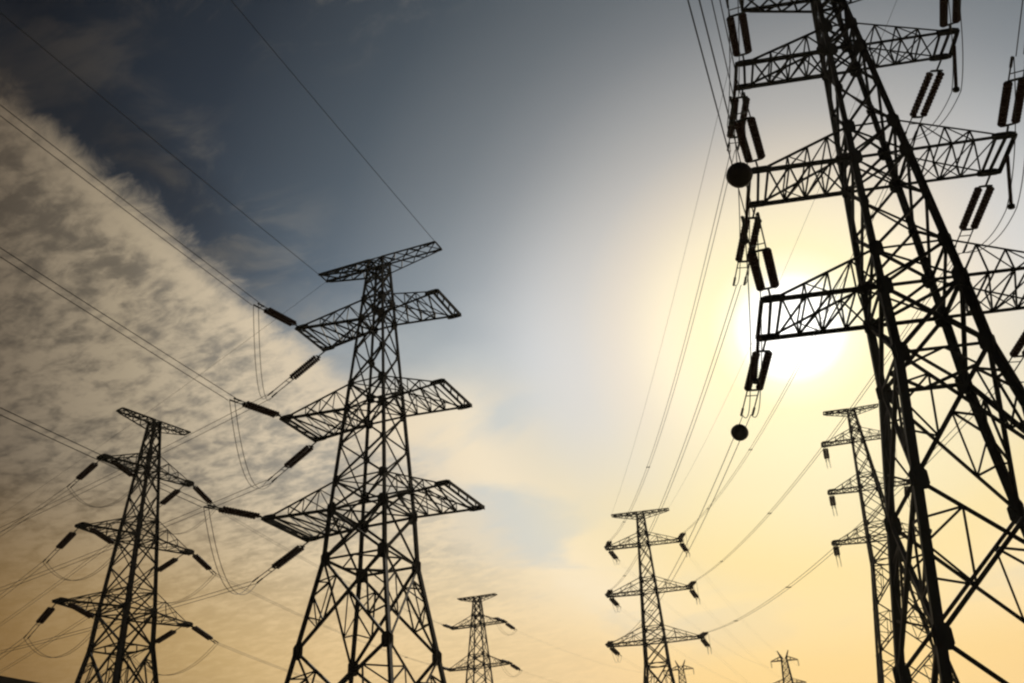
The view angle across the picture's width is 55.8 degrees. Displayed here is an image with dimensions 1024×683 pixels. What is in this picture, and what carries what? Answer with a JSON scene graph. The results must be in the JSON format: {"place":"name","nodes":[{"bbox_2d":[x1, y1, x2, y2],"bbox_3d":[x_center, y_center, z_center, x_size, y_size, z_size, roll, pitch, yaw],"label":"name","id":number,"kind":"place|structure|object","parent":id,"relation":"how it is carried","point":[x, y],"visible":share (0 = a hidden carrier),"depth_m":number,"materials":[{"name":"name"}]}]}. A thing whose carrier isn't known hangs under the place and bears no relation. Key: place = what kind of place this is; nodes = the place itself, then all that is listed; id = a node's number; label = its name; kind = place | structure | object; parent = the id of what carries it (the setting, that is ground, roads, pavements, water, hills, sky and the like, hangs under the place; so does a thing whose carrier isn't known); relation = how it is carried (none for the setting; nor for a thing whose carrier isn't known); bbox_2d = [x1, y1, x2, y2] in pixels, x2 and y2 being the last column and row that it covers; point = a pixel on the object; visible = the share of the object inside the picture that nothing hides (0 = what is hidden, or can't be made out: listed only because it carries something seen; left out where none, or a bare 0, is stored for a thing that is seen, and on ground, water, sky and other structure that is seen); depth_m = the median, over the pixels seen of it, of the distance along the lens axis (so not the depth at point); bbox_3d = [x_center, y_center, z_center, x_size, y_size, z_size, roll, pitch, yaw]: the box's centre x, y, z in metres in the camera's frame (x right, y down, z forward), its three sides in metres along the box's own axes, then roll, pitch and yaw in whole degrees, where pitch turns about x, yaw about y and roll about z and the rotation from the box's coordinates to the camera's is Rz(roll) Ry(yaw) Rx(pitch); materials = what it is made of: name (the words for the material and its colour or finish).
{"place":"outdoors","nodes":[
{"label":"outdoors","id":0,"kind":"place"},
{"bbox_2d":[0,0,1023,682],"label":"sky","id":1,"kind":"structure","parent":0,"point":[554,153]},
{"bbox_3d":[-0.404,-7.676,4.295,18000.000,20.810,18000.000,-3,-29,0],"label":"ground","id":2,"kind":"structure","parent":0,"visible":0},
{"bbox_2d":[0,676,37,682],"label":"flat roofed building","id":3,"kind":"structure","parent":2,"relation":"on","point":[4,679],"depth_m":52.01,"materials":[{"name":"concrete"}]},
{"bbox_2d":[51,407,194,682],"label":"lattice pylon","id":4,"kind":"object","parent":2,"relation":"on","point":[121,642],"visible":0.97,"depth_m":84.17,"materials":[{"name":"metal"}]},
{"bbox_2d":[23,604,55,638],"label":"insulator string","id":5,"kind":"object","parent":4,"relation":"attached to","point":[45,615],"visible":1,"depth_m":79.81,"materials":[{"name":"ceramic"}]},
{"bbox_2d":[24,623,101,657],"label":"jumper loop","id":6,"kind":"object","parent":5,"relation":"hanging from","point":[65,653],"visible":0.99,"depth_m":80.71,"materials":[{"name":"metal"}]},
{"bbox_2d":[43,528,77,562],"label":"insulator string","id":7,"kind":"object","parent":4,"relation":"attached to","point":[65,540],"visible":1,"depth_m":83.35,"materials":[{"name":"ceramic"}]},
{"bbox_2d":[0,562,43,598],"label":"conductor bundle","id":8,"kind":"object","parent":7,"relation":"attached to","point":[22,581],"visible":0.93,"depth_m":88.39,"materials":[{"name":"metal"}]},
{"bbox_2d":[67,461,98,487],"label":"insulator string","id":9,"kind":"object","parent":4,"relation":"attached to","point":[86,471],"visible":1,"depth_m":86.80,"materials":[{"name":"ceramic"}]},
{"bbox_2d":[0,486,69,536],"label":"conductor bundle","id":10,"kind":"object","parent":9,"relation":"attached to","point":[34,509],"visible":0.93,"depth_m":91.87,"materials":[{"name":"metal"}]},
{"bbox_2d":[66,602,102,622],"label":"insulator string","id":11,"kind":"object","parent":4,"relation":"attached to","point":[80,610],"visible":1,"depth_m":79.49,"materials":[{"name":"ceramic"}]},
{"bbox_2d":[89,527,121,548],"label":"insulator string","id":12,"kind":"object","parent":4,"relation":"attached to","point":[101,535],"visible":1,"depth_m":83.19,"materials":[{"name":"ceramic"}]},
{"bbox_2d":[44,551,119,580],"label":"jumper loop","id":13,"kind":"object","parent":12,"relation":"hanging from","point":[81,578],"visible":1,"depth_m":84.18,"materials":[{"name":"metal"}]},
{"bbox_2d":[110,459,141,480],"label":"insulator string","id":14,"kind":"object","parent":4,"relation":"attached to","point":[119,466],"visible":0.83,"depth_m":86.98,"materials":[{"name":"ceramic"}]},
{"bbox_2d":[67,483,139,507],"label":"jumper loop","id":15,"kind":"object","parent":14,"relation":"hanging from","point":[102,506],"visible":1,"depth_m":87.41,"materials":[{"name":"metal"}]},
{"bbox_2d":[130,627,180,657],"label":"insulator string","id":16,"kind":"object","parent":4,"relation":"attached to","point":[167,635],"visible":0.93,"depth_m":88.17,"materials":[{"name":"ceramic"}]},
{"bbox_2d":[134,554,182,585],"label":"insulator string","id":17,"kind":"object","parent":4,"relation":"attached to","point":[167,564],"visible":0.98,"depth_m":90.70,"materials":[{"name":"ceramic"}]},
{"bbox_2d":[0,586,136,672],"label":"conductor bundle","id":18,"kind":"object","parent":17,"relation":"attached to","point":[56,638],"visible":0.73,"depth_m":105.03,"materials":[{"name":"metal"}]},
{"bbox_2d":[134,576,214,602],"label":"jumper loop","id":19,"kind":"object","parent":17,"relation":"hanging from","point":[185,597],"visible":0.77,"depth_m":91.73,"materials":[{"name":"metal"}]},
{"bbox_2d":[147,486,183,516],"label":"insulator string","id":20,"kind":"object","parent":4,"relation":"attached to","point":[167,499],"visible":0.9,"depth_m":93.29,"materials":[{"name":"ceramic"}]},
{"bbox_2d":[1,518,146,625],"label":"conductor bundle","id":21,"kind":"object","parent":20,"relation":"attached to","point":[62,578],"visible":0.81,"depth_m":107.02,"materials":[{"name":"metal"}]},
{"bbox_2d":[192,484,215,505],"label":"insulator string","id":22,"kind":"object","parent":4,"relation":"attached to","point":[202,494],"visible":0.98,"depth_m":93.06,"materials":[{"name":"ceramic"}]},
{"bbox_2d":[146,509,214,533],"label":"jumper loop","id":23,"kind":"object","parent":22,"relation":"hanging from","point":[193,527],"visible":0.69,"depth_m":93.87,"materials":[{"name":"metal"}]},
{"bbox_2d":[217,510,441,623],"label":"conductor bundle","id":24,"kind":"object","parent":22,"relation":"attached to","point":[304,558],"visible":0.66,"depth_m":106.88,"materials":[{"name":"metal"}]},
{"bbox_2d":[192,553,216,574],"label":"insulator string","id":25,"kind":"object","parent":4,"relation":"attached to","point":[201,561],"visible":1,"depth_m":90.68,"materials":[{"name":"ceramic"}]},
{"bbox_2d":[215,574,428,664],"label":"conductor bundle","id":26,"kind":"object","parent":25,"relation":"attached to","point":[303,617],"visible":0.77,"depth_m":106.13,"materials":[{"name":"metal"}]},
{"bbox_2d":[191,625,218,643],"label":"insulator string","id":27,"kind":"object","parent":4,"relation":"attached to","point":[201,632],"visible":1,"depth_m":88.01,"materials":[{"name":"ceramic"}]},
{"bbox_2d":[130,645,216,674],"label":"jumper loop","id":28,"kind":"object","parent":27,"relation":"hanging from","point":[184,669],"visible":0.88,"depth_m":89.23,"materials":[{"name":"metal"}]},
{"bbox_2d":[218,643,322,682],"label":"conductor bundle","id":29,"kind":"object","parent":27,"relation":"attached to","point":[264,661],"visible":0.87,"depth_m":97.29,"materials":[{"name":"metal"}]},
{"bbox_2d":[261,241,484,682],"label":"lattice pylon","id":30,"kind":"object","parent":2,"relation":"on","point":[361,527],"visible":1,"depth_m":57.28,"materials":[{"name":"metal"}]},
{"bbox_2d":[0,12,317,273],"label":"earth wire","id":31,"kind":"object","parent":30,"relation":"attached to","point":[148,135],"visible":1,"depth_m":52.13,"materials":[{"name":"metal"}]},
{"bbox_2d":[0,284,322,514],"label":"earth wire","id":32,"kind":"object","parent":30,"relation":"attached to","point":[172,394],"visible":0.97,"depth_m":78.60,"materials":[{"name":"metal"}]},
{"bbox_2d":[203,505,266,518],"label":"insulator string","id":33,"kind":"object","parent":30,"relation":"attached to","point":[238,512],"visible":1,"depth_m":54.63,"materials":[{"name":"ceramic"}]},
{"bbox_2d":[0,407,208,506],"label":"conductor bundle","id":34,"kind":"object","parent":33,"relation":"attached to","point":[99,454],"visible":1,"depth_m":46.66,"materials":[{"name":"metal"}]},
{"bbox_2d":[203,506,256,594],"bbox_3d":[-16.634,13.087,57.320,0.374,3.071,11.364,-3,-29,0],"label":"jumper loop","id":35,"kind":"object","parent":33,"relation":"hanging from","point":[219,559],"visible":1,"depth_m":54.73,"materials":[{"name":"metal"}]},
{"bbox_2d":[229,398,284,417],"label":"insulator string","id":36,"kind":"object","parent":30,"relation":"attached to","point":[260,409],"visible":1,"depth_m":58.00,"materials":[{"name":"ceramic"}]},
{"bbox_2d":[0,247,235,399],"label":"conductor bundle","id":37,"kind":"object","parent":36,"relation":"attached to","point":[113,320],"visible":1,"depth_m":48.88,"materials":[{"name":"metal"}]},
{"bbox_2d":[253,303,299,327],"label":"insulator string","id":38,"kind":"object","parent":30,"relation":"attached to","point":[277,315],"visible":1,"depth_m":61.11,"materials":[{"name":"ceramic"}]},
{"bbox_2d":[0,105,259,304],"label":"conductor bundle","id":39,"kind":"object","parent":38,"relation":"attached to","point":[124,200],"visible":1,"depth_m":50.15,"materials":[{"name":"metal"}]},
{"bbox_2d":[252,542,308,582],"bbox_3d":[-14.529,13.921,61.245,5.354,1.646,0.640,-24,-35,32],"label":"insulator string","id":40,"kind":"object","parent":30,"relation":"attached to","point":[288,556],"visible":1,"depth_m":61.03,"materials":[{"name":"ceramic"}]},
{"bbox_2d":[1,581,257,652],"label":"conductor bundle","id":41,"kind":"object","parent":40,"relation":"attached to","point":[131,616],"visible":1,"depth_m":70.87,"materials":[{"name":"metal"}]},
{"bbox_2d":[267,442,316,481],"bbox_3d":[-14.487,7.932,64.229,5.495,1.298,0.640,-27,-37,36],"label":"insulator string","id":42,"kind":"object","parent":30,"relation":"attached to","point":[296,458],"visible":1,"depth_m":63.97,"materials":[{"name":"ceramic"}]},
{"bbox_2d":[1,480,272,590],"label":"conductor bundle","id":43,"kind":"object","parent":42,"relation":"attached to","point":[139,533],"visible":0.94,"depth_m":74.95,"materials":[{"name":"metal"}]},
{"bbox_2d":[229,399,271,488],"bbox_3d":[-16.354,7.282,60.572,0.366,2.902,11.152,-2,-29,-2],"label":"jumper loop","id":44,"kind":"object","parent":42,"relation":"hanging from","point":[242,448],"visible":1,"depth_m":57.84,"materials":[{"name":"metal"}]},
{"bbox_2d":[268,351,325,396],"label":"insulator string","id":45,"kind":"object","parent":30,"relation":"attached to","point":[301,369],"visible":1,"depth_m":66.62,"materials":[{"name":"ceramic"}]},
{"bbox_2d":[0,395,272,531],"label":"conductor bundle","id":46,"kind":"object","parent":45,"relation":"attached to","point":[136,461],"visible":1,"depth_m":77.19,"materials":[{"name":"metal"}]},
{"bbox_2d":[253,304,270,400],"bbox_3d":[-16.361,1.587,63.333,0.362,3.042,10.780,1,-29,-8],"label":"jumper loop","id":47,"kind":"object","parent":45,"relation":"hanging from","point":[259,350],"visible":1,"depth_m":60.61,"materials":[{"name":"metal"}]},
{"bbox_2d":[231,0,432,238],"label":"earth wire","id":48,"kind":"object","parent":30,"relation":"attached to","point":[325,112],"visible":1,"depth_m":52.88,"materials":[{"name":"metal"}]},
{"bbox_2d":[447,593,512,682],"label":"lattice pylon","id":49,"kind":"object","parent":2,"relation":"on","point":[473,624],"visible":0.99,"depth_m":154.76,"materials":[{"name":"metal"}]},
{"bbox_2d":[604,508,704,682],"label":"lattice pylon","id":50,"kind":"object","parent":2,"relation":"on","point":[645,644],"visible":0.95,"depth_m":128.53,"materials":[{"name":"metal"}]},
{"bbox_2d":[608,550,619,561],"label":"insulator string","id":51,"kind":"object","parent":50,"relation":"attached to","point":[612,553],"visible":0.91,"depth_m":135.35,"materials":[{"name":"ceramic"}]},
{"bbox_2d":[609,598,620,607],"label":"insulator string","id":52,"kind":"object","parent":50,"relation":"attached to","point":[614,602],"visible":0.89,"depth_m":132.24,"materials":[{"name":"ceramic"}]},
{"bbox_2d":[678,532,684,538],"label":"insulator string","id":53,"kind":"object","parent":50,"relation":"attached to","point":[681,535],"visible":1,"depth_m":128.76,"materials":[{"name":"ceramic"}]},
{"bbox_2d":[684,140,909,531],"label":"conductor bundle","id":54,"kind":"object","parent":53,"relation":"attached to","point":[794,370],"visible":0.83,"depth_m":72.52,"materials":[{"name":"metal"}]},
{"bbox_2d":[688,581,695,586],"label":"insulator string","id":55,"kind":"object","parent":50,"relation":"attached to","point":[690,584],"visible":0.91,"depth_m":125.17,"materials":[{"name":"ceramic"}]},
{"bbox_2d":[696,254,959,580],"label":"conductor bundle","id":56,"kind":"object","parent":55,"relation":"attached to","point":[834,429],"visible":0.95,"depth_m":65.08,"materials":[{"name":"metal"}]},
{"bbox_2d":[689,589,699,599],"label":"insulator string","id":57,"kind":"object","parent":50,"relation":"attached to","point":[693,593],"visible":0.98,"depth_m":130.34,"materials":[{"name":"ceramic"}]},
{"bbox_2d":[699,632,707,636],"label":"insulator string","id":58,"kind":"object","parent":50,"relation":"attached to","point":[703,634],"visible":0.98,"depth_m":121.73,"materials":[{"name":"ceramic"}]},
{"bbox_2d":[705,383,1003,632],"bbox_3d":[23.030,18.977,81.754,0.460,7.628,84.542,-3,-29,0],"label":"conductor bundle","id":59,"kind":"object","parent":58,"relation":"attached to","point":[859,524],"visible":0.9,"depth_m":63.86,"materials":[{"name":"metal"}]},
{"bbox_2d":[700,639,709,647],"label":"insulator string","id":60,"kind":"object","parent":50,"relation":"attached to","point":[704,641],"visible":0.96,"depth_m":127.03,"materials":[{"name":"ceramic"}]},
{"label":"insulator string","id":61,"kind":"object","parent":50,"relation":"attached to","visible":0},
{"bbox_2d":[609,151,734,540],"bbox_3d":[12.147,8.727,88.782,0.320,7.867,87.045,-3,-29,0],"label":"conductor bundle","id":62,"kind":"object","parent":61,"relation":"attached to","point":[686,334],"visible":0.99,"depth_m":63.52,"materials":[{"name":"metal"}]},
{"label":"insulator string","id":63,"kind":"object","parent":50,"relation":"attached to","visible":0},
{"bbox_2d":[610,286,740,589],"bbox_3d":[11.896,14.804,86.154,0.326,8.039,85.919,-3,-29,0],"label":"conductor bundle","id":64,"kind":"object","parent":63,"relation":"attached to","point":[691,422],"visible":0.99,"depth_m":59.31,"materials":[{"name":"metal"}]},
{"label":"insulator string","id":65,"kind":"object","parent":50,"relation":"attached to","visible":0},
{"bbox_2d":[610,415,750,641],"bbox_3d":[11.659,20.728,83.393,0.464,8.039,85.202,-3,-29,0],"label":"conductor bundle","id":66,"kind":"object","parent":65,"relation":"hanging from","point":[694,527],"visible":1,"depth_m":57.80,"materials":[{"name":"metal"}]},
{"bbox_2d":[731,424,748,440],"bbox_3d":[10.809,4.319,45.922,0.806,0.835,0.806,20,-37,-35],"label":"marker ball","id":67,"kind":"object","parent":66,"relation":"hanging from","point":[741,433],"visible":0.99,"depth_m":45.64,"materials":[{"name":"plastic"}]},
{"bbox_2d":[672,660,692,682],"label":"horned pylon","id":68,"kind":"object","parent":2,"relation":"on","point":[680,671],"visible":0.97,"depth_m":265.27,"materials":[{"name":"metal"}]},
{"bbox_2d":[771,650,805,682],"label":"horned pylon","id":69,"kind":"object","parent":2,"relation":"on","point":[785,669],"visible":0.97,"depth_m":241.15,"materials":[{"name":"metal"}]},
{"bbox_2d":[734,0,1023,682],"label":"lattice pylon","id":70,"kind":"object","parent":2,"relation":"on","point":[940,632],"visible":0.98,"depth_m":37.69,"materials":[{"name":"metal"}]},
{"bbox_2d":[611,22,739,514],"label":"earth wire","id":71,"kind":"object","parent":70,"relation":"attached to","point":[683,257],"visible":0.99,"depth_m":65.70,"materials":[{"name":"metal"}]},
{"bbox_2d":[728,79,736,125],"bbox_3d":[10.136,-10.976,44.358,0.792,2.658,0.313,-3,-29,0],"label":"jumper post","id":72,"kind":"object","parent":70,"relation":"hanging from","point":[734,92],"visible":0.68,"depth_m":44.38,"materials":[{"name":"black metal"}]},
{"bbox_2d":[727,90,749,150],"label":"insulator string","id":73,"kind":"object","parent":70,"relation":"attached to","point":[741,117],"visible":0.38,"depth_m":47.00,"materials":[{"name":"ceramic"}]},
{"bbox_2d":[726,0,751,62],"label":"insulator string","id":74,"kind":"object","parent":70,"relation":"attached to","point":[745,32],"visible":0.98,"depth_m":42.03,"materials":[{"name":"ceramic"}]},
{"bbox_2d":[727,0,739,151],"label":"jumper loop","id":75,"kind":"object","parent":74,"relation":"hanging from","point":[729,69],"visible":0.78,"depth_m":41.34,"materials":[{"name":"metal"}]},
{"bbox_2d":[741,192,749,244],"bbox_3d":[9.969,-5.268,41.254,0.792,2.658,0.313,-3,-29,0],"label":"jumper post","id":76,"kind":"object","parent":70,"relation":"hanging from","point":[746,216],"visible":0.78,"depth_m":41.18,"materials":[{"name":"black metal"}]},
{"bbox_2d":[729,92,764,169],"bbox_3d":[9.430,-8.249,38.601,0.870,0.398,5.041,-13,-31,18],"label":"insulator string","id":77,"kind":"object","parent":70,"relation":"attached to","point":[755,135],"visible":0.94,"depth_m":38.56,"materials":[{"name":"ceramic"}]},
{"bbox_2d":[711,0,740,95],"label":"conductor bundle","id":78,"kind":"object","parent":77,"relation":"attached to","point":[722,46],"visible":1,"depth_m":34.14,"materials":[{"name":"metal"}]},
{"bbox_2d":[731,93,749,285],"bbox_3d":[9.735,-5.228,41.198,0.501,2.676,12.482,-8,-30,9],"label":"jumper loop","id":79,"kind":"object","parent":77,"relation":"hanging from","point":[738,191],"visible":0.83,"depth_m":38.59,"materials":[{"name":"metal"}]},
{"bbox_2d":[733,207,761,285],"bbox_3d":[10.869,-4.377,44.760,0.879,1.048,5.114,-3,-29,0],"label":"insulator string","id":80,"kind":"object","parent":70,"relation":"attached to","point":[753,240],"visible":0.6,"depth_m":44.53,"materials":[{"name":"ceramic"}]},
{"bbox_2d":[751,323,760,383],"bbox_3d":[9.642,0.475,38.162,0.792,2.658,0.313,-3,-29,0],"label":"jumper post","id":81,"kind":"object","parent":70,"relation":"hanging from","point":[755,379],"visible":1,"depth_m":38.03,"materials":[{"name":"black metal"}]},
{"bbox_2d":[740,341,772,415],"bbox_3d":[10.626,1.629,42.145,0.900,1.048,5.502,-3,-29,0],"label":"insulator string","id":82,"kind":"object","parent":70,"relation":"attached to","point":[768,354],"visible":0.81,"depth_m":41.77,"materials":[{"name":"ceramic"}]},
{"bbox_2d":[742,214,761,417],"bbox_3d":[9.349,0.366,37.835,0.506,2.678,14.595,-8,-30,8],"label":"jumper loop","id":83,"kind":"object","parent":82,"relation":"hanging from","point":[749,315],"visible":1,"depth_m":34.34,"materials":[{"name":"metal"}]},
{"bbox_2d":[741,212,778,298],"bbox_3d":[8.956,-2.921,34.761,0.870,0.390,6.046,-12,-31,16],"label":"insulator string","id":84,"kind":"object","parent":70,"relation":"attached to","point":[767,253],"visible":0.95,"depth_m":34.84,"materials":[{"name":"ceramic"}]},
{"bbox_2d":[687,0,753,215],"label":"conductor bundle","id":85,"kind":"object","parent":84,"relation":"attached to","point":[714,96],"visible":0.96,"depth_m":26.70,"materials":[{"name":"metal"}]},
{"bbox_2d":[726,162,752,187],"bbox_3d":[7.101,-5.197,30.200,0.807,0.834,0.807,11,-32,-23],"label":"marker ball","id":86,"kind":"object","parent":85,"relation":"attached to","point":[738,176],"visible":0.98,"depth_m":29.92,"materials":[{"name":"plastic"}]},
{"bbox_2d":[672,1,896,501],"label":"earth wire","id":87,"kind":"object","parent":70,"relation":"attached to","point":[797,239],"visible":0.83,"depth_m":65.79,"materials":[{"name":"metal"}]},
{"bbox_2d":[905,60,944,140],"bbox_3d":[19.786,-11.563,46.419,0.902,0.716,4.988,-3,-29,0],"label":"insulator string","id":88,"kind":"object","parent":70,"relation":"attached to","point":[931,93],"visible":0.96,"depth_m":46.04,"materials":[{"name":"ceramic"}]},
{"bbox_2d":[908,0,962,139],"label":"jumper loop","id":89,"kind":"object","parent":88,"relation":"hanging from","point":[953,70],"visible":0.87,"depth_m":41.36,"materials":[{"name":"metal"}]},
{"bbox_2d":[939,0,960,31],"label":"insulator string","id":90,"kind":"object","parent":70,"relation":"attached to","point":[943,14],"visible":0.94,"depth_m":41.53,"materials":[{"name":"ceramic"}]},
{"bbox_2d":[953,45,959,92],"bbox_3d":[19.733,-12.154,43.155,0.792,2.658,0.313,-3,-29,0],"label":"jumper post","id":91,"kind":"object","parent":70,"relation":"hanging from","point":[956,88],"visible":0.92,"depth_m":42.95,"materials":[{"name":"black metal"}]},
{"bbox_2d":[954,175,994,251],"bbox_3d":[20.824,-5.707,43.634,0.870,0.757,5.172,-5,-29,3],"label":"insulator string","id":92,"kind":"object","parent":70,"relation":"attached to","point":[982,206],"visible":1,"depth_m":43.22,"materials":[{"name":"ceramic"}]},
{"bbox_2d":[997,56,1023,134],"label":"insulator string","id":93,"kind":"object","parent":70,"relation":"attached to","point":[1005,102],"visible":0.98,"depth_m":37.48,"materials":[{"name":"ceramic"}]},
{"bbox_2d":[958,56,1023,253],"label":"jumper loop","id":94,"kind":"object","parent":93,"relation":"hanging from","point":[1012,174],"visible":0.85,"depth_m":38.17,"materials":[{"name":"metal"}]},
{"bbox_2d":[1015,0,1023,55],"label":"conductor bundle","id":95,"kind":"object","parent":93,"relation":"attached to","point":[1019,29],"visible":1,"depth_m":34.15,"materials":[{"name":"metal"}]},
{"bbox_2d":[1006,156,1014,209],"bbox_3d":[20.494,-6.560,39.935,0.792,2.658,0.313,-3,-29,0],"label":"jumper post","id":96,"kind":"object","parent":70,"relation":"hanging from","point":[1011,205],"visible":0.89,"depth_m":39.83,"materials":[{"name":"black metal"}]},
{"bbox_2d":[1008,332,1023,370],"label":"insulator string","id":97,"kind":"object","parent":70,"relation":"attached to","point":[1015,351],"visible":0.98,"depth_m":41.07,"materials":[{"name":"ceramic"}]},
{"bbox_2d":[821,403,959,682],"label":"lattice pylon","id":98,"kind":"object","parent":2,"relation":"on","point":[873,561],"visible":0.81,"depth_m":118.76,"materials":[{"name":"metal"}]},
{"bbox_2d":[823,448,829,460],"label":"insulator string","id":99,"kind":"object","parent":98,"relation":"attached to","point":[826,452],"visible":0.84,"depth_m":127.56,"materials":[{"name":"ceramic"}]},
{"bbox_2d":[829,495,835,508],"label":"insulator string","id":100,"kind":"object","parent":98,"relation":"attached to","point":[833,503],"visible":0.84,"depth_m":124.51,"materials":[{"name":"ceramic"}]},
{"bbox_2d":[833,546,839,557],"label":"insulator string","id":101,"kind":"object","parent":98,"relation":"attached to","point":[837,551],"visible":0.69,"depth_m":121.56,"materials":[{"name":"ceramic"}]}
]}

